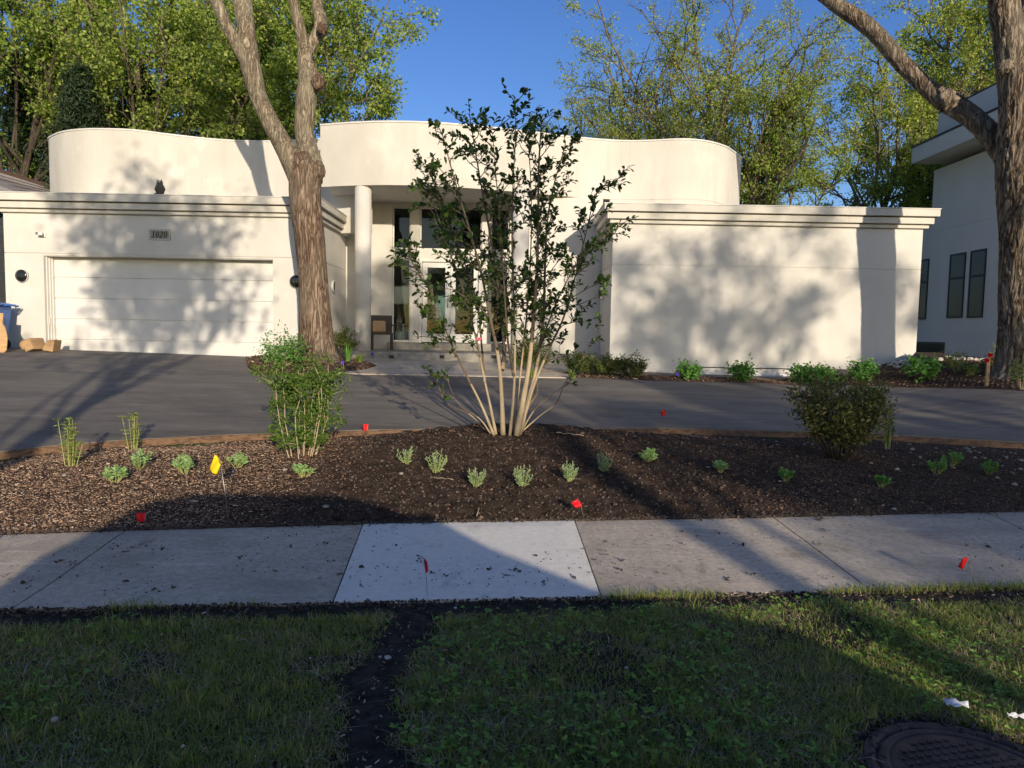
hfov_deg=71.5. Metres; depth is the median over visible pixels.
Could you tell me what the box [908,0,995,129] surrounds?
maple
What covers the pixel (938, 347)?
window
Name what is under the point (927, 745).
manhole cover
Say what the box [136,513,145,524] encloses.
marker flag
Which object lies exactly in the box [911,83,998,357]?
neighbour house
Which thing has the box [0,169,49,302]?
shingled house
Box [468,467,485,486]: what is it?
young perennial
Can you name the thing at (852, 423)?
olive shrub
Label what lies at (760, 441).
bark mulch
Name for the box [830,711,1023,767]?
soil ring
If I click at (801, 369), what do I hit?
hydrangea
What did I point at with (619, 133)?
honey locust
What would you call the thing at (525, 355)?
golden shrub
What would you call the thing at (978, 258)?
window
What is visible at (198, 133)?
poplar
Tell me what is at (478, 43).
sky
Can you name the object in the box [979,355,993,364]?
red flower clump
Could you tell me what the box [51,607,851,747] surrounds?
lawn pebbles
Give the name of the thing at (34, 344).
firewood log
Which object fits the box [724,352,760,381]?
hydrangea
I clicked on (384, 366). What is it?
front walk
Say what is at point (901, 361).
pale stones
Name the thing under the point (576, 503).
marker flag
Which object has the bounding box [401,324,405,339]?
floor vase
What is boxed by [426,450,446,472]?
young perennial
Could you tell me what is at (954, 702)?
paper scrap
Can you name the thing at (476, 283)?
front door
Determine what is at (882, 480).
young perennial
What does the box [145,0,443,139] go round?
poplar
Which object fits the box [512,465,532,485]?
young perennial
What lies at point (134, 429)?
stalky perennial
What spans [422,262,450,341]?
front door
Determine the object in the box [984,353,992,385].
survey stake
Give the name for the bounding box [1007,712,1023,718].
paper scrap
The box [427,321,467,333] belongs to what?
sofa
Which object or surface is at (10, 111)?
spruce
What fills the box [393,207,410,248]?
transom window
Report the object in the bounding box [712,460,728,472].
young perennial
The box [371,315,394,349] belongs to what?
porch chair
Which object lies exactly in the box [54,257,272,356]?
garage door
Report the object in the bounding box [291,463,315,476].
young perennial
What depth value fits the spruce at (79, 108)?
23.57 m
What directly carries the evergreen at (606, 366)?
on the wing bed at (951, 383)
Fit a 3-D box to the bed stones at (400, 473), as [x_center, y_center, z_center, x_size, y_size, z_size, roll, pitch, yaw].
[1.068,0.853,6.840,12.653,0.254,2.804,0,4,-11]
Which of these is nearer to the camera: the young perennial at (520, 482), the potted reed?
the young perennial at (520, 482)
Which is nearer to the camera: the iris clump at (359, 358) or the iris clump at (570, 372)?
the iris clump at (570, 372)
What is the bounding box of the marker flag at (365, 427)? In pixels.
[363,424,368,431]
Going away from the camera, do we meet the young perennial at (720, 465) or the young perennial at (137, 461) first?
the young perennial at (137, 461)
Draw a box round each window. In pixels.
[392,259,409,340]
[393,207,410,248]
[420,208,481,249]
[489,261,508,342]
[491,209,509,250]
[700,367,725,374]
[727,367,795,376]
[916,342,944,352]
[918,258,929,318]
[946,252,966,317]
[966,248,986,317]
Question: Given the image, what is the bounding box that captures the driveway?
[0,347,1023,451]
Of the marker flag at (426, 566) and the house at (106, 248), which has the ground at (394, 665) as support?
the house at (106, 248)
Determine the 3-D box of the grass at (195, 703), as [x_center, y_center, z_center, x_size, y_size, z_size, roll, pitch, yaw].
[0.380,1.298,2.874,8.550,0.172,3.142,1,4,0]
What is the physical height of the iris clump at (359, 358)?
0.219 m
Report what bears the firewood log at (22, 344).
on the driveway
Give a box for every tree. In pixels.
[0,0,200,183]
[209,0,339,363]
[818,0,1023,379]
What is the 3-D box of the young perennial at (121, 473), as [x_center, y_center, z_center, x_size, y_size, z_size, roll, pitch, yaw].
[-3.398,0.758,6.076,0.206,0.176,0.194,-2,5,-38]
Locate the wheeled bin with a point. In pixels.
(5, 308)
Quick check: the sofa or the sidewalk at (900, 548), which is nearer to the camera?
the sidewalk at (900, 548)
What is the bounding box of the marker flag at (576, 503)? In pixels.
[572,499,582,514]
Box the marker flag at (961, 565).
[958,557,974,585]
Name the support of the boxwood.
on the island bed at (335, 365)
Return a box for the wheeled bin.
[0,302,18,348]
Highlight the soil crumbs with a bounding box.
[0,507,1023,617]
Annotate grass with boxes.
[0,576,1023,767]
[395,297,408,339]
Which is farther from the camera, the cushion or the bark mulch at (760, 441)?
the cushion
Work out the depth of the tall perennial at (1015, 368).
11.48 m
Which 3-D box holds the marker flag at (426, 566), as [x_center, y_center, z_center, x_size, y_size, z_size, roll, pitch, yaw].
[-0.482,1.099,3.976,0.026,0.244,0.029,3,4,22]
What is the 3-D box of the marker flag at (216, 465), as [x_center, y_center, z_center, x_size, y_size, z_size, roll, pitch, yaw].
[-2.135,0.782,5.188,0.144,0.539,0.057,0,4,-15]
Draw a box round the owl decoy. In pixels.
[154,179,164,193]
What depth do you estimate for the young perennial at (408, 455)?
6.82 m
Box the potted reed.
[394,293,405,339]
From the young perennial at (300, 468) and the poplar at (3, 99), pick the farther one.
the poplar at (3, 99)
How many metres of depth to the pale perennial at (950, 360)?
13.38 m
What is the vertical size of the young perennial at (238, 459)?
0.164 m
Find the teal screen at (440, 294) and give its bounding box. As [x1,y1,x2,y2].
[433,283,459,320]
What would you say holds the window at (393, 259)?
in the house at (106, 248)
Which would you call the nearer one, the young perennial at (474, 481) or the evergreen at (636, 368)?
the young perennial at (474, 481)
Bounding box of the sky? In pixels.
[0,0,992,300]
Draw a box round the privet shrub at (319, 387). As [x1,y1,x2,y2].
[245,351,352,458]
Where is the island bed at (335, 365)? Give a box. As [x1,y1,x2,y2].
[247,355,375,375]
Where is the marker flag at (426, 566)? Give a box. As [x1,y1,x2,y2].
[424,559,428,595]
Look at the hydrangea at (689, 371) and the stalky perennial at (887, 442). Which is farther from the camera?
the hydrangea at (689, 371)
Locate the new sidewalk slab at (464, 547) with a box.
[334,520,598,603]
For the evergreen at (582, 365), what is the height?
0.573 m
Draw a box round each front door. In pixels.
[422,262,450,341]
[450,263,478,342]
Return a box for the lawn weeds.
[0,593,1023,767]
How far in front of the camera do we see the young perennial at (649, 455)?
7.10 m
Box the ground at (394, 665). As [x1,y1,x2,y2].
[0,335,1023,767]
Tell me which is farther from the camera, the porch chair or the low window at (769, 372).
the porch chair
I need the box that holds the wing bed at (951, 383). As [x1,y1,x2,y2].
[565,359,1023,390]
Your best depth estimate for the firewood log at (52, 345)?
14.94 m
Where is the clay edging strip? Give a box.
[0,428,1023,459]
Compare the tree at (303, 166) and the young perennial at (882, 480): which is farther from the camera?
the tree at (303, 166)
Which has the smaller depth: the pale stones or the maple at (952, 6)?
the pale stones
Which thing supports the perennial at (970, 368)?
on the wing bed at (951, 383)
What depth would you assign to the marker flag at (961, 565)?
4.25 m
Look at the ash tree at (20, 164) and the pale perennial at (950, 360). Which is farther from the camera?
the ash tree at (20, 164)
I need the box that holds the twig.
[504,486,524,517]
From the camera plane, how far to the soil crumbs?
4.20 m
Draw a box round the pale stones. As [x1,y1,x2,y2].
[887,356,985,367]
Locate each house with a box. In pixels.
[0,120,941,376]
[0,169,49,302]
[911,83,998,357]
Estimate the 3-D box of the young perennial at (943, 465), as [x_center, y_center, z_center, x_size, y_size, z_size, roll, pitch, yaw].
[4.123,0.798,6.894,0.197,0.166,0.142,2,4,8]
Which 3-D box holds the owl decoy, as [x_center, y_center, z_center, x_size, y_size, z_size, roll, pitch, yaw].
[-7.530,-4.209,15.193,0.214,0.332,0.169,-2,5,-35]
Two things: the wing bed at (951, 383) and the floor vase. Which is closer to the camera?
the wing bed at (951, 383)
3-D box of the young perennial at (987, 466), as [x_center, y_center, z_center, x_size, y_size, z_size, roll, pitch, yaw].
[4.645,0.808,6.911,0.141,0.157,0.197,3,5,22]
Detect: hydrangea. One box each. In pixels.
[672,358,703,379]
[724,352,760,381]
[783,361,824,383]
[807,361,843,383]
[846,356,885,381]
[895,352,947,382]
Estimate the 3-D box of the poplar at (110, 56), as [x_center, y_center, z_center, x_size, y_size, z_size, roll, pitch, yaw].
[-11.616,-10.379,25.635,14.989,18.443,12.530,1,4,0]
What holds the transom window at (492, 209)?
in the house at (106, 248)
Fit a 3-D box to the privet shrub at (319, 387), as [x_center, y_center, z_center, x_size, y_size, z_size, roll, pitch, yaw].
[-2.076,0.198,7.053,0.873,1.065,1.028,4,5,36]
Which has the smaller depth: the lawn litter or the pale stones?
the lawn litter
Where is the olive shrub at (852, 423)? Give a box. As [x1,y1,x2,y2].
[780,365,901,460]
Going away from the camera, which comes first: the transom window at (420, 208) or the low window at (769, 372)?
the low window at (769, 372)
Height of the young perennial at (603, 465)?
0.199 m
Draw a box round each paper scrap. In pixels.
[943,697,968,707]
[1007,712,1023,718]
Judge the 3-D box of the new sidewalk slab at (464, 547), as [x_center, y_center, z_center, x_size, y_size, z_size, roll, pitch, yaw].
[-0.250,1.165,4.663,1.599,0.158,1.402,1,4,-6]
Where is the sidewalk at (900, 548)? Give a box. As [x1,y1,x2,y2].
[0,512,1023,610]
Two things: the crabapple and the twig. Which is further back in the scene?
the crabapple
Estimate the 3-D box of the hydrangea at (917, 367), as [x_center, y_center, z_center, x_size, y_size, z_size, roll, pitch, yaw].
[7.645,-0.299,13.213,0.760,0.610,0.872,1,4,0]
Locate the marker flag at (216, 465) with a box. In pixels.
[209,455,229,527]
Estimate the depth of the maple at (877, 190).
28.85 m
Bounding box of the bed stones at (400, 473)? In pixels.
[62,439,1023,520]
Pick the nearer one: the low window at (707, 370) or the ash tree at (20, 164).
the low window at (707, 370)
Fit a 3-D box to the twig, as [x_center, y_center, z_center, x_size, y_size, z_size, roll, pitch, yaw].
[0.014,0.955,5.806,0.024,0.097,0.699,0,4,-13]
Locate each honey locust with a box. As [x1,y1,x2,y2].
[526,33,740,271]
[551,0,876,205]
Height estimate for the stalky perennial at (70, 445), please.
0.458 m
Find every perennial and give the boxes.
[54,417,84,466]
[102,465,127,482]
[118,413,141,449]
[130,448,153,468]
[171,453,192,474]
[226,452,248,467]
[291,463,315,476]
[397,445,413,463]
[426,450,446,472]
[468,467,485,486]
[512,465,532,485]
[562,461,578,481]
[596,451,613,471]
[638,447,658,461]
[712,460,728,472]
[778,467,794,481]
[873,475,891,487]
[882,405,895,448]
[926,458,946,473]
[940,350,970,371]
[940,451,963,466]
[958,360,981,375]
[980,459,998,474]
[1005,352,1023,389]
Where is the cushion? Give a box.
[373,321,385,332]
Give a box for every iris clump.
[342,345,352,361]
[354,353,366,362]
[567,369,577,378]
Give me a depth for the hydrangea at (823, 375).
14.15 m
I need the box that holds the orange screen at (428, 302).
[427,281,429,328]
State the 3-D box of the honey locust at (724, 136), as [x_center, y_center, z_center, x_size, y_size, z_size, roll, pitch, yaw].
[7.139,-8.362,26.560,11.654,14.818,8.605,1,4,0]
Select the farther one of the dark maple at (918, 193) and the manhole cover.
the dark maple at (918, 193)
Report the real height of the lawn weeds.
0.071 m
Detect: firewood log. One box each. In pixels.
[19,339,26,349]
[25,338,44,351]
[42,340,61,351]
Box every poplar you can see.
[0,0,193,156]
[0,0,413,139]
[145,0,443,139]
[155,1,326,139]
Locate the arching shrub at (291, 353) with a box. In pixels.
[252,319,312,365]
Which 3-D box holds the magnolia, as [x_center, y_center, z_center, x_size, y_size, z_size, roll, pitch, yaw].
[0.100,-1.353,7.809,2.753,3.858,1.861,1,4,0]
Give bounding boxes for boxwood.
[333,325,359,353]
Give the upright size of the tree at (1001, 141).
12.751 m
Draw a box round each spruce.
[0,60,52,217]
[27,56,109,188]
[115,66,168,128]
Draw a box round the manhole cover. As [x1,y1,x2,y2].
[863,722,1023,767]
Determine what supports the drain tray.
on the wing bed at (951, 383)
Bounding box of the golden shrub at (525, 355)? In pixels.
[506,331,557,371]
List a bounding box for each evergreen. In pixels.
[559,348,595,375]
[589,352,621,376]
[613,350,648,377]
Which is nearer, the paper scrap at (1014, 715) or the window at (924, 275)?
the paper scrap at (1014, 715)
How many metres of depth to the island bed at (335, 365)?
13.54 m
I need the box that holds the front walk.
[345,357,576,377]
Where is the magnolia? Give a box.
[386,77,637,435]
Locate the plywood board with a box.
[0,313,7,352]
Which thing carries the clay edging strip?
on the ground at (394, 665)
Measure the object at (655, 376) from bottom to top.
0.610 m
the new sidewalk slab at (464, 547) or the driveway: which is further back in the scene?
the driveway
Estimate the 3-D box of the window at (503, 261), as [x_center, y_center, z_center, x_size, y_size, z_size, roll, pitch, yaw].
[-0.342,-2.154,18.693,0.488,2.155,0.060,1,4,0]
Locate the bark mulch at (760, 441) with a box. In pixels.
[0,423,1023,532]
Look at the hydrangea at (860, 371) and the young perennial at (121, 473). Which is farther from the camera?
the hydrangea at (860, 371)
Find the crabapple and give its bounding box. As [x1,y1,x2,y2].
[711,50,875,205]
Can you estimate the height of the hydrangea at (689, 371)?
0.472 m
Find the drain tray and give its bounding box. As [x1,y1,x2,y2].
[912,352,945,359]
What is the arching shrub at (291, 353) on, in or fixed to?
on the island bed at (335, 365)
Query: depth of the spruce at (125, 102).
27.93 m
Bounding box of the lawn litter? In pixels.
[0,584,1023,767]
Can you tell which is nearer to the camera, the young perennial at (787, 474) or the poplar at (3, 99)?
the young perennial at (787, 474)
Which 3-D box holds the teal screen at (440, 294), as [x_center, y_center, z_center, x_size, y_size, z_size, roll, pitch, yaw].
[-1.949,-2.117,21.155,0.800,1.750,0.100,1,4,0]
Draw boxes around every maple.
[794,12,995,207]
[838,0,995,182]
[883,121,947,207]
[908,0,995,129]
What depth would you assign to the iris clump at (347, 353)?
14.19 m
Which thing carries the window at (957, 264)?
in the neighbour house at (957, 309)
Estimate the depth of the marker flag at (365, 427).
8.39 m

